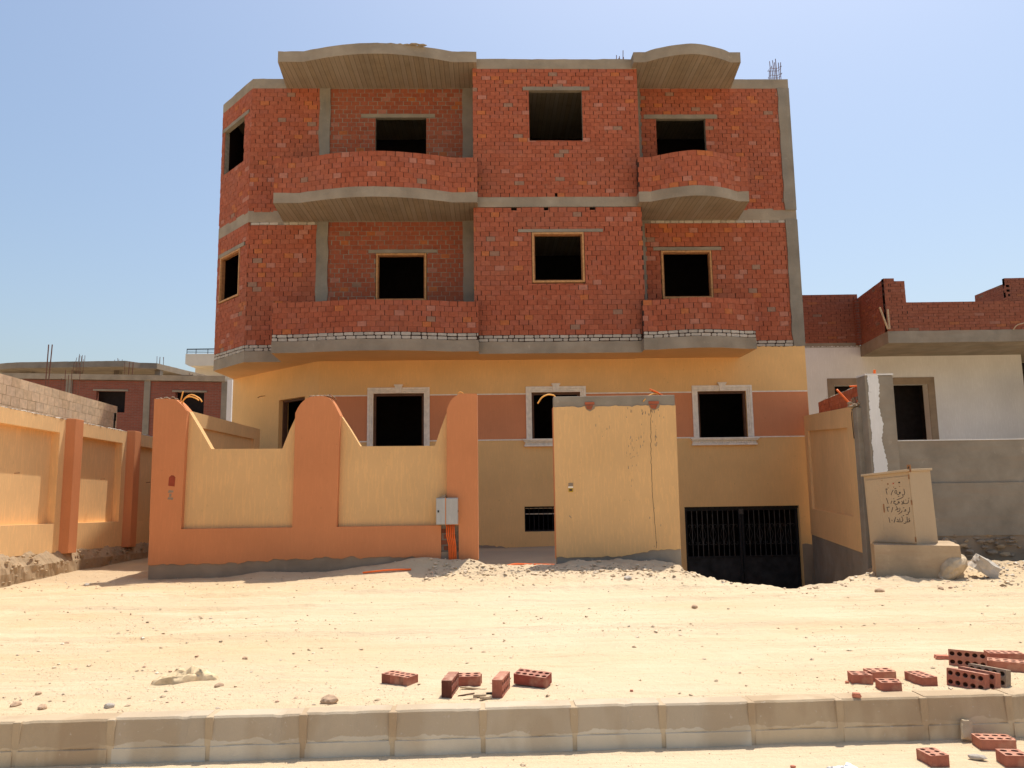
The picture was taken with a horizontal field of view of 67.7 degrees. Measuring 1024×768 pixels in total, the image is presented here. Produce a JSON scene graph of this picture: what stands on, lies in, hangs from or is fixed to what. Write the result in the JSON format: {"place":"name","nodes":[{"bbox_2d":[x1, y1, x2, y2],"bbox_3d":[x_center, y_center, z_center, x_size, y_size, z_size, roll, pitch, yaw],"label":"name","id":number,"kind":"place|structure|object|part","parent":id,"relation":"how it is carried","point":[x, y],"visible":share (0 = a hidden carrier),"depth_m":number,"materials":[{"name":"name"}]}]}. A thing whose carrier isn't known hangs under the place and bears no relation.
{"place":"outdoors","nodes":[
{"label":"outdoors","id":0,"kind":"place"},
{"bbox_2d":[45,344,48,385],"bbox_3d":[-17.391,0.255,28.442,0.080,3.500,0.040,-1,-8,0],"label":"rebar rod","id":1,"kind":"object","parent":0,"point":[47,365],"visible":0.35,"depth_m":28.57,"materials":[{"name":"metal"}]},
{"bbox_2d":[47,344,52,386],"bbox_3d":[-17.292,0.254,28.442,0.152,3.501,0.040,-1,-8,0],"label":"rebar rod","id":2,"kind":"object","parent":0,"point":[50,365],"visible":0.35,"depth_m":28.56,"materials":[{"name":"metal"}]},
{"bbox_2d":[60,370,80,394],"bbox_3d":[-16.531,0.725,28.480,0.743,2.555,0.022,-1,-8,0],"label":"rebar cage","id":3,"kind":"object","parent":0,"point":[71,382],"visible":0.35,"depth_m":28.57,"materials":[{"name":"metal"}]},
{"bbox_2d":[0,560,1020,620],"bbox_3d":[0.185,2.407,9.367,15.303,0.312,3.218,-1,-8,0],"label":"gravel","id":4,"kind":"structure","parent":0,"point":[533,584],"depth_m":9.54,"materials":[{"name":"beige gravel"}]},
{"bbox_2d":[0,546,1023,715],"bbox_3d":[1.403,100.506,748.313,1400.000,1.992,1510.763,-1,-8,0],"label":"ground","id":5,"kind":"structure","parent":0,"point":[434,608],"depth_m":6.95,"materials":[{"name":"beige sand"}]},
{"bbox_2d":[10,701,21,706],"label":"stone","id":6,"kind":"object","parent":5,"relation":"on","point":[16,703],"visible":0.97,"depth_m":4.94,"materials":[{"name":"beige stone"}]},
{"bbox_2d":[0,715,33,767],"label":"kerb stone","id":7,"kind":"object","parent":5,"relation":"on","point":[10,730],"visible":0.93,"depth_m":4.55,"materials":[{"name":"concrete"}]},
{"bbox_2d":[37,704,46,709],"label":"stone","id":8,"kind":"object","parent":5,"relation":"on","point":[42,706],"visible":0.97,"depth_m":4.85,"materials":[{"name":"beige stone"}]},
{"bbox_2d":[0,373,116,428],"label":"block wall","id":9,"kind":"structure","parent":5,"relation":"on","point":[19,394],"depth_m":12.96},
{"bbox_2d":[15,713,121,767],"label":"kerb stone","id":10,"kind":"object","parent":5,"relation":"on","point":[67,740],"visible":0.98,"depth_m":4.56,"materials":[{"name":"concrete"}]},
{"bbox_2d":[0,406,152,587],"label":"boundary wall","id":11,"kind":"structure","parent":5,"relation":"on","point":[75,494],"depth_m":11.54,"materials":[{"name":"yellow paint"}]},
{"bbox_2d":[104,703,114,708],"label":"stone","id":12,"kind":"object","parent":5,"relation":"on","point":[109,705],"visible":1,"depth_m":4.87,"materials":[{"name":"white stone"}]},
{"bbox_2d":[0,354,232,435],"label":"building","id":13,"kind":"structure","parent":5,"relation":"on","point":[131,391],"depth_m":32.28,"materials":[{"name":"brick"}]},
{"bbox_2d":[93,389,127,412],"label":"window","id":14,"kind":"structure","parent":13,"relation":"in","point":[117,399],"depth_m":32.72,"materials":[{"name":"concrete"}]},
{"bbox_2d":[172,390,206,413],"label":"window","id":15,"kind":"structure","parent":13,"relation":"in","point":[197,406],"depth_m":32.70,"materials":[{"name":"concrete"}]},
{"bbox_2d":[111,710,220,763],"bbox_3d":[-2.100,2.191,4.646,0.590,0.348,0.163,0,-8,-3],"label":"kerb stone","id":16,"kind":"object","parent":5,"relation":"on","point":[161,736],"visible":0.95,"depth_m":4.59,"materials":[{"name":"concrete"}]},
{"bbox_2d":[151,665,218,684],"bbox_3d":[-2.349,2.086,5.499,0.461,0.112,0.102,2,-8,-19],"label":"rag","id":17,"kind":"object","parent":5,"relation":"on","point":[183,675],"visible":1,"depth_m":5.47,"materials":[{"name":"fabric"}]},
{"bbox_2d":[185,348,232,379],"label":"white building","id":18,"kind":"structure","parent":5,"relation":"on","point":[203,364],"depth_m":45.14,"materials":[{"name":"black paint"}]},
{"bbox_2d":[214,682,223,687],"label":"stone","id":19,"kind":"object","parent":5,"relation":"on","point":[219,684],"visible":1,"depth_m":5.33,"materials":[{"name":"beige stone"}]},
{"bbox_2d":[192,411,259,448],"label":"side wall","id":20,"kind":"structure","parent":5,"relation":"on","point":[222,434],"depth_m":13.67,"materials":[{"name":"yellow paint"}]},
{"bbox_2d":[209,708,309,761],"bbox_3d":[-1.530,2.188,4.668,0.570,0.346,0.171,0,-8,-3],"label":"kerb stone","id":21,"kind":"object","parent":5,"relation":"on","point":[257,734],"visible":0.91,"depth_m":4.61,"materials":[{"name":"concrete"}]},
{"bbox_2d":[148,393,478,579],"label":"boundary wall","id":22,"kind":"structure","parent":5,"relation":"on","point":[322,490],"depth_m":10.94,"materials":[{"name":"orange paint"}]},
{"bbox_2d":[436,494,457,524],"bbox_3d":[-0.914,1.780,10.835,0.312,0.425,0.174,-1,-8,0],"label":"meter box","id":23,"kind":"object","parent":22,"relation":"attached to","point":[446,511],"visible":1,"depth_m":10.75,"materials":[{"name":"grey paint"}]},
{"bbox_2d":[436,499,444,523],"bbox_3d":[-1.004,1.793,10.756,0.123,0.356,0.008,-1,-7,0],"label":"door","id":24,"kind":"structure","parent":23,"relation":"in","point":[440,503],"depth_m":10.75,"materials":[{"name":"grey paint"}]},
{"bbox_2d":[446,498,456,523],"bbox_3d":[-0.849,1.791,10.756,0.156,0.356,0.008,-1,-7,0],"label":"door","id":25,"kind":"structure","parent":23,"relation":"in","point":[451,503],"depth_m":10.75,"materials":[{"name":"grey paint"}]},
{"bbox_2d":[320,694,338,703],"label":"stone","id":26,"kind":"object","parent":5,"relation":"on","point":[329,699],"visible":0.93,"depth_m":4.87,"materials":[{"name":"beige stone"}]},
{"bbox_2d":[304,705,396,757],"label":"kerb stone","id":27,"kind":"object","parent":5,"relation":"on","point":[351,731],"visible":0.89,"depth_m":4.64,"materials":[{"name":"concrete"}]},
{"bbox_2d":[363,568,410,573],"bbox_3d":[-1.690,2.527,10.321,0.652,0.058,0.025,-1,-8,-2],"label":"conduit","id":28,"kind":"object","parent":5,"relation":"on","point":[386,570],"visible":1,"depth_m":10.31,"materials":[{"name":"orange plastic"}]},
{"bbox_2d":[382,670,417,685],"bbox_3d":[-0.786,2.067,5.353,0.240,0.068,0.115,-6,-9,33],"label":"loose brick","id":29,"kind":"object","parent":5,"relation":"on","point":[394,677],"visible":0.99,"depth_m":5.31,"materials":[{"name":"red brick"}]},
{"bbox_2d":[395,702,486,755],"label":"kerb stone","id":30,"kind":"object","parent":5,"relation":"on","point":[442,729],"visible":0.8,"depth_m":4.66,"materials":[{"name":"concrete"}]},
{"bbox_2d":[446,525,449,559],"bbox_3d":[-0.903,2.278,10.769,0.061,0.622,0.036,-1,-8,0],"label":"conduit","id":31,"kind":"object","parent":5,"relation":"on","point":[448,543],"visible":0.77,"depth_m":10.76,"materials":[{"name":"orange plastic"}]},
{"bbox_2d":[441,672,458,697],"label":"loose brick","id":32,"kind":"object","parent":5,"relation":"on","point":[449,684],"visible":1,"depth_m":5.00,"materials":[{"name":"red brick"}]},
{"bbox_2d":[448,525,451,559],"bbox_3d":[-0.879,2.278,10.769,0.058,0.622,0.036,-1,-8,0],"label":"conduit","id":33,"kind":"object","parent":5,"relation":"on","point":[450,544],"visible":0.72,"depth_m":10.76,"materials":[{"name":"orange plastic"}]},
{"bbox_2d":[449,525,452,558],"bbox_3d":[-0.854,2.277,10.769,0.055,0.622,0.036,-1,-8,0],"label":"conduit","id":34,"kind":"object","parent":5,"relation":"on","point":[451,541],"visible":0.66,"depth_m":10.76,"materials":[{"name":"orange plastic"}]},
{"bbox_2d":[451,524,454,558],"bbox_3d":[-0.830,2.277,10.769,0.052,0.622,0.036,-1,-8,0],"label":"conduit","id":35,"kind":"object","parent":5,"relation":"on","point":[453,541],"visible":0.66,"depth_m":10.76,"materials":[{"name":"orange plastic"}]},
{"bbox_2d":[453,524,456,558],"bbox_3d":[-0.805,2.277,10.769,0.049,0.622,0.036,-1,-8,0],"label":"conduit","id":36,"kind":"object","parent":5,"relation":"on","point":[454,540],"visible":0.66,"depth_m":10.77,"materials":[{"name":"orange plastic"}]},
{"bbox_2d":[459,672,481,685],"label":"loose brick","id":37,"kind":"object","parent":5,"relation":"on","point":[470,679],"visible":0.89,"depth_m":5.25,"materials":[{"name":"red brick"}]},
{"bbox_2d":[460,686,486,689],"bbox_3d":[-0.261,2.061,5.175,0.180,0.010,0.018,5,-4,1],"label":"wood scrap","id":38,"kind":"object","parent":5,"relation":"on","point":[472,688],"visible":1,"depth_m":5.17,"materials":[{"name":"brown wood"}]},
{"bbox_2d":[473,693,485,697],"bbox_3d":[-0.212,2.036,4.997,0.090,0.017,0.030,0,-6,-10],"label":"wood scrap","id":39,"kind":"object","parent":5,"relation":"on","point":[479,695],"visible":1,"depth_m":4.99,"materials":[{"name":"brown wood"}]},
{"bbox_2d":[480,696,491,699],"bbox_3d":[-0.171,2.032,4.948,0.085,0.016,0.028,8,-12,-24],"label":"wood scrap","id":40,"kind":"object","parent":5,"relation":"on","point":[486,697],"visible":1,"depth_m":4.94,"materials":[{"name":"brown wood"}]},
{"bbox_2d":[492,671,509,697],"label":"loose brick","id":41,"kind":"object","parent":5,"relation":"on","point":[500,684],"visible":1,"depth_m":5.01,"materials":[{"name":"red brick"}]},
{"bbox_2d":[0,603,1022,713],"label":"pebbles","id":42,"kind":"object","parent":5,"relation":"on","point":[378,699],"visible":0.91,"depth_m":6.05,"materials":[{"name":"beige stone"}]},
{"bbox_2d":[213,43,813,588],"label":"unfinished house","id":43,"kind":"structure","parent":5,"relation":"on","point":[413,239],"depth_m":16.64,"materials":[{"name":"red brick"}]},
{"bbox_2d":[218,242,244,303],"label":"window","id":44,"kind":"structure","parent":43,"relation":"in","point":[234,251],"depth_m":17.77,"materials":[{"name":"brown wood"}]},
{"bbox_2d":[223,109,249,174],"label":"window","id":45,"kind":"structure","parent":43,"relation":"in","point":[241,119],"depth_m":18.28,"materials":[{"name":"concrete"}]},
{"bbox_2d":[282,397,304,447],"bbox_3d":[-4.828,1.941,17.067,1.080,3.240,0.100,-8,-10,42],"label":"doorway","id":46,"kind":"structure","parent":43,"relation":"in","point":[285,403],"depth_m":17.52,"materials":[{"name":"brown wood"}]},
{"bbox_2d":[361,114,434,150],"bbox_3d":[-2.589,-5.548,17.387,1.680,1.216,0.133,-1,-8,-2],"label":"window","id":47,"kind":"structure","parent":43,"relation":"in","point":[378,116],"depth_m":17.40,"materials":[{"name":"concrete"}]},
{"bbox_2d":[367,384,429,445],"bbox_3d":[-2.438,1.175,16.422,1.340,2.325,0.215,-1,-8,-2],"label":"window","id":48,"kind":"structure","parent":43,"relation":"in","point":[424,392],"depth_m":16.47,"materials":[{"name":"white stone"}]},
{"bbox_2d":[368,249,436,299],"bbox_3d":[-2.426,-2.389,16.975,1.520,1.200,0.132,-1,-8,-2],"label":"window","id":49,"kind":"structure","parent":43,"relation":"in","point":[379,253],"depth_m":16.97,"materials":[{"name":"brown wood"}]},
{"bbox_2d":[525,506,554,531],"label":"basement window","id":50,"kind":"structure","parent":43,"relation":"in","point":[534,507],"depth_m":16.37,"materials":[{"name":"black metal"}]},
{"bbox_2d":[523,383,585,446],"bbox_3d":[0.960,0.670,16.566,1.480,1.360,0.240,-1,-8,-2],"label":"window","id":51,"kind":"structure","parent":43,"relation":"in","point":[555,389],"depth_m":16.57,"materials":[{"name":"white stone"}]},
{"bbox_2d":[523,86,589,139],"bbox_3d":[0.968,-5.866,16.645,1.460,1.253,0.133,-1,-8,-2],"label":"window","id":52,"kind":"structure","parent":43,"relation":"in","point":[561,89],"depth_m":16.67,"materials":[{"name":"concrete"}]},
{"bbox_2d":[518,229,602,283],"bbox_3d":[1.037,-2.698,16.229,1.810,1.201,0.132,-1,-8,-2],"label":"window","id":53,"kind":"structure","parent":43,"relation":"in","point":[535,232],"depth_m":16.22,"materials":[{"name":"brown wood"}]},
{"bbox_2d":[644,114,716,150],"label":"window","id":54,"kind":"structure","parent":43,"relation":"in","point":[659,117],"depth_m":17.56,"materials":[{"name":"concrete"}]},
{"bbox_2d":[653,247,720,298],"bbox_3d":[3.941,-2.468,17.133,1.540,1.221,0.132,-1,-8,-2],"label":"window","id":55,"kind":"structure","parent":43,"relation":"in","point":[663,250],"depth_m":17.13,"materials":[{"name":"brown wood"}]},
{"bbox_2d":[690,382,759,444],"bbox_3d":[4.591,0.650,16.663,1.490,1.365,0.240,-1,-8,-2],"label":"window","id":56,"kind":"structure","parent":43,"relation":"in","point":[721,388],"depth_m":16.64,"materials":[{"name":"white stone"}]},
{"bbox_2d":[508,563,552,564],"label":"conduit","id":57,"kind":"object","parent":5,"relation":"on","point":[524,564],"visible":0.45,"depth_m":11.58,"materials":[{"name":"orange plastic"}]},
{"bbox_2d":[485,700,577,753],"bbox_3d":[0.120,2.171,4.741,0.571,0.352,0.171,0,-8,-3],"label":"kerb stone","id":58,"kind":"object","parent":5,"relation":"on","point":[534,726],"visible":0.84,"depth_m":4.69,"materials":[{"name":"concrete"}]},
{"bbox_2d":[514,668,551,687],"bbox_3d":[0.143,2.031,5.276,0.242,0.088,0.122,-4,-8,24],"label":"loose brick","id":59,"kind":"object","parent":5,"relation":"on","point":[535,678],"visible":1,"depth_m":5.24,"materials":[{"name":"red brick"}]},
{"bbox_2d":[422,557,699,581],"bbox_3d":[0.646,2.452,10.179,3.634,0.256,1.018,-1,-8,0],"label":"churned rubble","id":60,"kind":"object","parent":5,"relation":"on","point":[549,572],"visible":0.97,"depth_m":10.19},
{"bbox_2d":[552,395,681,566],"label":"gate pier","id":61,"kind":"structure","parent":5,"relation":"on","point":[615,476],"depth_m":11.11,"materials":[{"name":"yellow paint"}]},
{"bbox_2d":[537,394,555,403],"bbox_3d":[0.522,0.221,11.314,0.320,0.154,0.028,2,-8,-19],"label":"conduit","id":62,"kind":"object","parent":61,"relation":"attached to","point":[544,396],"visible":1,"depth_m":11.30,"materials":[{"name":"orange plastic"}]},
{"bbox_2d":[573,697,666,750],"bbox_3d":[0.675,2.167,4.768,0.560,0.352,0.168,0,-8,-3],"label":"kerb stone","id":63,"kind":"object","parent":5,"relation":"on","point":[617,723],"visible":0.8,"depth_m":4.71,"materials":[{"name":"concrete"}]},
{"bbox_2d":[624,576,631,580],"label":"stone","id":64,"kind":"object","parent":5,"relation":"on","point":[628,578],"visible":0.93,"depth_m":9.63,"materials":[{"name":"white stone"}]},
{"bbox_2d":[659,696,755,747],"bbox_3d":[1.230,2.165,4.792,0.571,0.345,0.169,0,-8,-3],"label":"kerb stone","id":65,"kind":"object","parent":5,"relation":"on","point":[725,721],"visible":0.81,"depth_m":4.74,"materials":[{"name":"concrete"}]},
{"bbox_2d":[746,693,844,744],"bbox_3d":[1.790,2.160,4.820,0.570,0.346,0.165,0,-8,-3],"label":"kerb stone","id":66,"kind":"object","parent":5,"relation":"on","point":[800,718],"visible":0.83,"depth_m":4.77,"materials":[{"name":"concrete"}]},
{"bbox_2d":[804,402,871,583],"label":"yard wall","id":67,"kind":"structure","parent":5,"relation":"on","point":[836,467],"depth_m":13.60,"materials":[{"name":"yellow paint"}]},
{"bbox_2d":[818,387,857,412],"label":"brick wall","id":68,"kind":"structure","parent":67,"relation":"on","point":[835,402],"depth_m":14.55,"materials":[{"name":"brick"}]},
{"bbox_2d":[836,389,848,402],"bbox_3d":[5.404,0.235,12.400,0.037,0.343,0.297,4,-9,-31],"label":"conduit","id":69,"kind":"object","parent":67,"relation":"attached to","point":[842,395],"visible":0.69,"depth_m":12.42,"materials":[{"name":"orange plastic"}]},
{"bbox_2d":[847,671,872,684],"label":"loose brick","id":70,"kind":"object","parent":5,"relation":"on","point":[861,677],"visible":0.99,"depth_m":5.22,"materials":[{"name":"red brick"}]},
{"bbox_2d":[700,560,1023,588],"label":"dug rubble","id":71,"kind":"object","parent":5,"relation":"on","point":[984,577],"visible":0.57,"depth_m":9.53,"materials":[{"name":"beige stone"}]},
{"bbox_2d":[856,373,899,473],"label":"pier","id":72,"kind":"structure","parent":5,"relation":"on","point":[875,392],"depth_m":11.82,"materials":[{"name":"white paint"}]},
{"bbox_2d":[863,668,895,681],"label":"loose brick","id":73,"kind":"object","parent":5,"relation":"on","point":[882,673],"visible":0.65,"depth_m":5.28,"materials":[{"name":"red brick"}]},
{"bbox_2d":[874,588,884,591],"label":"stone","id":74,"kind":"object","parent":5,"relation":"on","point":[879,590],"visible":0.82,"depth_m":8.63,"materials":[{"name":"beige stone"}]},
{"bbox_2d":[831,691,928,741],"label":"kerb stone","id":75,"kind":"object","parent":5,"relation":"on","point":[887,716],"visible":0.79,"depth_m":4.79,"materials":[{"name":"concrete"}]},
{"bbox_2d":[852,692,861,697],"bbox_3d":[2.178,1.966,4.826,0.052,0.030,0.032,-1,-8,4],"label":"brick chip","id":76,"kind":"object","parent":75,"relation":"on","point":[856,694],"visible":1,"depth_m":4.82,"materials":[{"name":"red brick"}]},
{"bbox_2d":[875,678,901,691],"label":"loose brick","id":77,"kind":"object","parent":5,"relation":"on","point":[889,684],"visible":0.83,"depth_m":5.02,"materials":[{"name":"red brick"}]},
{"bbox_2d":[802,278,1023,439],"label":"neighbour house","id":78,"kind":"structure","parent":5,"relation":"on","point":[956,369],"depth_m":20.11,"materials":[{"name":"white paint"}]},
{"bbox_2d":[827,377,938,439],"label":"window","id":79,"kind":"structure","parent":78,"relation":"in","point":[909,401],"depth_m":20.89,"materials":[{"name":"brown wood"}]},
{"bbox_2d":[870,541,963,578],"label":"concrete plinth","id":80,"kind":"structure","parent":5,"relation":"on","point":[916,561],"depth_m":9.76,"materials":[{"name":"beige concrete"}]},
{"bbox_2d":[861,465,937,544],"bbox_3d":[5.205,1.611,10.248,0.570,1.035,0.705,2,-9,-33],"label":"utility cabinet","id":81,"kind":"object","parent":80,"relation":"on","point":[900,506],"visible":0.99,"depth_m":10.04,"materials":[{"name":"metal"}]},
{"bbox_3d":[5.003,1.659,10.113,0.012,0.862,0.606,2,-9,-33],"label":"door","id":82,"kind":"part","parent":81,"relation":"part of","materials":[{"name":"paint"}]},
{"bbox_2d":[904,670,937,685],"bbox_3d":[2.797,2.021,5.235,0.115,0.068,0.198,1,-8,-10],"label":"loose brick","id":83,"kind":"object","parent":5,"relation":"on","point":[918,677],"visible":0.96,"depth_m":5.18,"materials":[{"name":"red brick"}]},
{"bbox_2d":[934,654,948,659],"bbox_3d":[3.271,2.077,5.811,0.103,0.032,0.061,-3,-8,13],"label":"brick chip","id":84,"kind":"object","parent":5,"relation":"on","point":[941,657],"visible":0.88,"depth_m":5.79,"materials":[{"name":"red brick"}]},
{"bbox_2d":[938,554,967,579],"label":"boulder","id":85,"kind":"object","parent":5,"relation":"on","point":[952,568],"visible":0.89,"depth_m":9.52,"materials":[{"name":"beige stone"}]},
{"bbox_2d":[898,438,1023,560],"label":"grey wall","id":86,"kind":"structure","parent":5,"relation":"on","point":[978,491],"depth_m":11.74,"materials":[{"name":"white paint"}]},
{"bbox_2d":[912,689,1014,740],"bbox_3d":[2.885,2.150,4.868,0.561,0.349,0.169,0,-8,-3],"label":"kerb stone","id":87,"kind":"object","parent":5,"relation":"on","point":[987,711],"visible":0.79,"depth_m":4.82,"materials":[{"name":"concrete"}]},
{"bbox_2d":[948,649,986,666],"bbox_3d":[3.335,2.013,5.589,0.240,0.127,0.090,-6,-9,34],"label":"loose brick","id":88,"kind":"object","parent":5,"relation":"on","point":[964,658],"visible":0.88,"depth_m":5.57,"materials":[{"name":"red brick"}]},
{"bbox_2d":[946,667,989,689],"bbox_3d":[3.034,1.970,5.085,0.083,0.123,0.240,4,-9,-34],"label":"loose brick","id":89,"kind":"object","parent":5,"relation":"on","point":[962,678],"visible":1,"depth_m":5.06,"materials":[{"name":"red brick"}]},
{"bbox_2d":[958,666,1000,689],"bbox_3d":[3.131,1.975,5.121,0.087,0.125,0.240,4,-9,-32],"label":"loose brick","id":90,"kind":"object","parent":5,"relation":"on","point":[995,680],"visible":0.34,"depth_m":5.04,"materials":[{"name":"red brick"}]},
{"bbox_2d":[967,554,1001,578],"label":"boulder","id":91,"kind":"object","parent":5,"relation":"on","point":[987,567],"visible":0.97,"depth_m":9.53,"materials":[{"name":"white stone"}]},
{"bbox_2d":[968,663,1010,687],"bbox_3d":[3.231,1.974,5.171,0.087,0.125,0.240,4,-9,-33],"label":"loose brick","id":92,"kind":"object","parent":5,"relation":"on","point":[1005,678],"visible":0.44,"depth_m":5.10,"materials":[{"name":"brick"}]},
{"bbox_2d":[984,650,1023,659],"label":"loose brick","id":93,"kind":"object","parent":5,"relation":"on","point":[1007,654],"visible":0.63,"depth_m":5.71,"materials":[{"name":"brick"}]},
{"bbox_2d":[987,657,1023,672],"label":"loose brick","id":94,"kind":"object","parent":5,"relation":"on","point":[1013,665],"visible":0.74,"depth_m":5.48,"materials":[{"name":"red brick"}]},
{"bbox_2d":[995,688,1023,737],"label":"kerb stone","id":95,"kind":"object","parent":5,"relation":"on","point":[1017,694],"visible":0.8,"depth_m":4.83,"materials":[{"name":"concrete"}]},
{"bbox_2d":[0,0,1023,371],"label":"sky","id":96,"kind":"structure","parent":0,"point":[907,116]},
{"bbox_2d":[10,737,1023,767],"bbox_3d":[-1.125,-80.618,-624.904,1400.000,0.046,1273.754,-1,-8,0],"label":"road","id":97,"kind":"structure","parent":0,"point":[866,755],"depth_m":4.53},
{"bbox_2d":[197,747,987,767],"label":"road pebbles","id":98,"kind":"object","parent":97,"relation":"on","point":[521,764],"visible":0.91,"depth_m":4.48,"materials":[{"name":"beige stone"}]},
{"bbox_2d":[826,762,857,767],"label":"plastic bag","id":99,"kind":"object","parent":97,"relation":"on","point":[848,765],"visible":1,"depth_m":4.30,"materials":[{"name":"white plastic"}]},
{"bbox_2d":[916,747,949,766],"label":"loose brick","id":100,"kind":"object","parent":97,"relation":"on","point":[932,757],"visible":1,"depth_m":4.37,"materials":[{"name":"red brick"}]},
{"bbox_2d":[960,719,972,740],"bbox_3d":[2.829,2.154,4.755,0.080,0.122,0.028,14,-24,-4],"label":"stone slab","id":101,"kind":"object","parent":97,"relation":"on","point":[966,726],"depth_m":4.75,"materials":[{"name":"beige stone"}]},
{"bbox_2d":[968,754,987,759],"bbox_3d":[2.713,2.174,4.450,0.103,0.037,0.044,-3,-8,17],"label":"mortar lump","id":102,"kind":"object","parent":97,"relation":"on","point":[976,757],"visible":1,"depth_m":4.44,"materials":[{"name":"grey concrete"}]},
{"bbox_2d":[971,733,1016,750],"bbox_3d":[2.941,2.183,4.649,0.220,0.068,0.115,-2,-8,6],"label":"loose brick","id":103,"kind":"object","parent":97,"relation":"on","point":[991,741],"visible":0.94,"depth_m":4.60,"materials":[{"name":"brick"}]},
{"bbox_2d":[995,749,1023,767],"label":"loose brick","id":104,"kind":"object","parent":97,"relation":"on","point":[1010,758],"visible":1,"depth_m":4.34,"materials":[{"name":"red brick"}]}
]}

